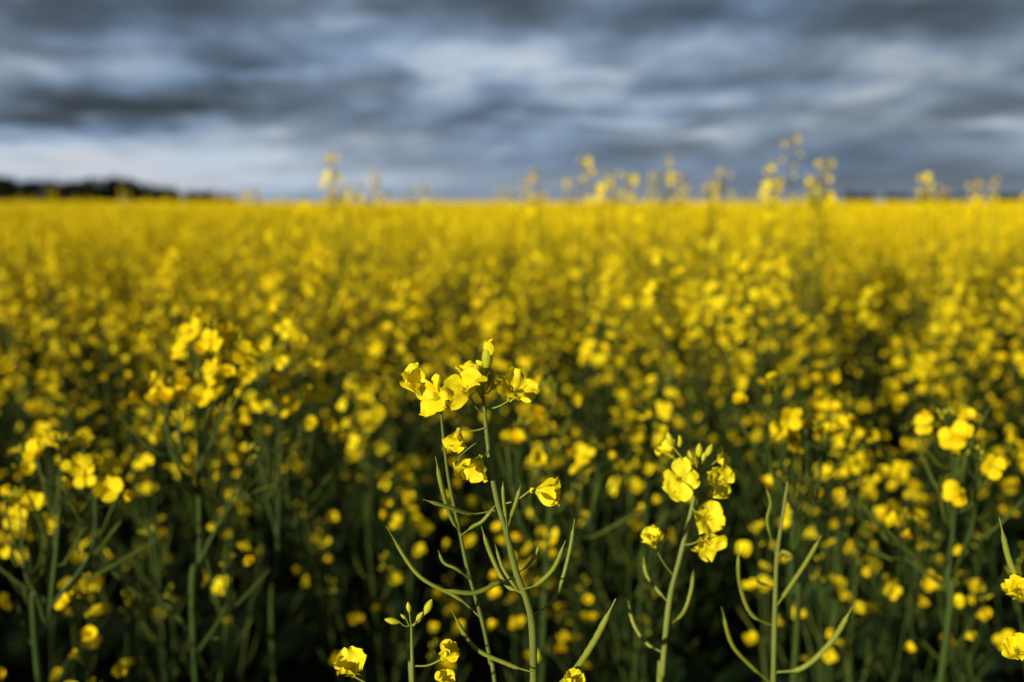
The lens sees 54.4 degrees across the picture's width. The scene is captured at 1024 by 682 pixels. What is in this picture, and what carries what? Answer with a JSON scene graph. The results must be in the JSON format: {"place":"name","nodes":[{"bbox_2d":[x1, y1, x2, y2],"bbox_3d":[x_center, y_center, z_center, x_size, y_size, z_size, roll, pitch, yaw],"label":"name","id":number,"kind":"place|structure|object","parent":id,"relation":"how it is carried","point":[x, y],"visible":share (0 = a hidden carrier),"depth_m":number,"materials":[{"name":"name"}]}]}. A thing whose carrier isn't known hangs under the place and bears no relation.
{"place":"outdoors","nodes":[
{"label":"outdoors","id":0,"kind":"place"},
{"bbox_2d":[0,129,1023,681],"bbox_3d":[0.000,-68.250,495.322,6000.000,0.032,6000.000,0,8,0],"label":"ground","id":1,"kind":"structure","parent":0,"point":[288,665],"depth_m":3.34,"materials":[{"name":"yellow plant"}]},
{"bbox_2d":[0,426,165,681],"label":"canola plant","id":2,"kind":"object","parent":1,"relation":"on","point":[111,482],"visible":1,"depth_m":0.83,"materials":[{"name":"green plant"}]},
{"bbox_2d":[109,306,273,681],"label":"canola plant","id":3,"kind":"object","parent":1,"relation":"on","point":[244,353],"visible":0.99,"depth_m":0.87,"materials":[{"name":"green plant"}]},
{"bbox_2d":[225,303,337,681],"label":"canola plant","id":4,"kind":"object","parent":1,"relation":"on","point":[292,402],"visible":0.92,"depth_m":1.01,"materials":[{"name":"yellow plant"}]},
{"bbox_2d":[333,599,584,681],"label":"canola plant","id":5,"kind":"object","parent":1,"relation":"on","point":[350,660],"visible":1,"depth_m":0.52,"materials":[{"name":"yellow plant"}]},
{"bbox_2d":[386,339,615,681],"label":"canola plant","id":6,"kind":"object","parent":1,"relation":"on","point":[456,390],"visible":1,"depth_m":0.51,"materials":[{"name":"green plant"}]},
{"bbox_2d":[0,175,1023,201],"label":"distant trees","id":7,"kind":"object","parent":1,"relation":"on","point":[107,191],"visible":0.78,"depth_m":335.77,"materials":[{"name":"black plant"}]},
{"bbox_2d":[480,376,647,681],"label":"canola plant","id":8,"kind":"object","parent":1,"relation":"on","point":[517,436],"visible":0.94,"depth_m":0.96,"materials":[{"name":"green plant"}]},
{"bbox_2d":[628,432,738,681],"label":"canola plant","id":9,"kind":"object","parent":1,"relation":"on","point":[710,518],"visible":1,"depth_m":0.61,"materials":[{"name":"yellow plant"}]},
{"bbox_2d":[721,481,852,681],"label":"canola plant","id":10,"kind":"object","parent":1,"relation":"on","point":[775,671],"visible":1,"depth_m":0.64,"materials":[{"name":"green plant"}]},
{"bbox_2d":[733,372,870,681],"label":"canola plant","id":11,"kind":"object","parent":1,"relation":"on","point":[791,424],"visible":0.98,"depth_m":0.86,"materials":[{"name":"green plant"}]},
{"bbox_2d":[834,405,1023,681],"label":"canola plant","id":12,"kind":"object","parent":1,"relation":"on","point":[961,430],"visible":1,"depth_m":0.85,"materials":[{"name":"yellow plant"}]},
{"bbox_2d":[999,517,1023,660],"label":"canola plant","id":13,"kind":"object","parent":1,"relation":"on","point":[1012,647],"visible":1,"depth_m":0.54,"materials":[{"name":"yellow plant"}]},
{"bbox_2d":[0,0,1023,200],"label":"sky","id":14,"kind":"structure","parent":0,"point":[462,99],"materials":[{"name":"grey"}]}
]}

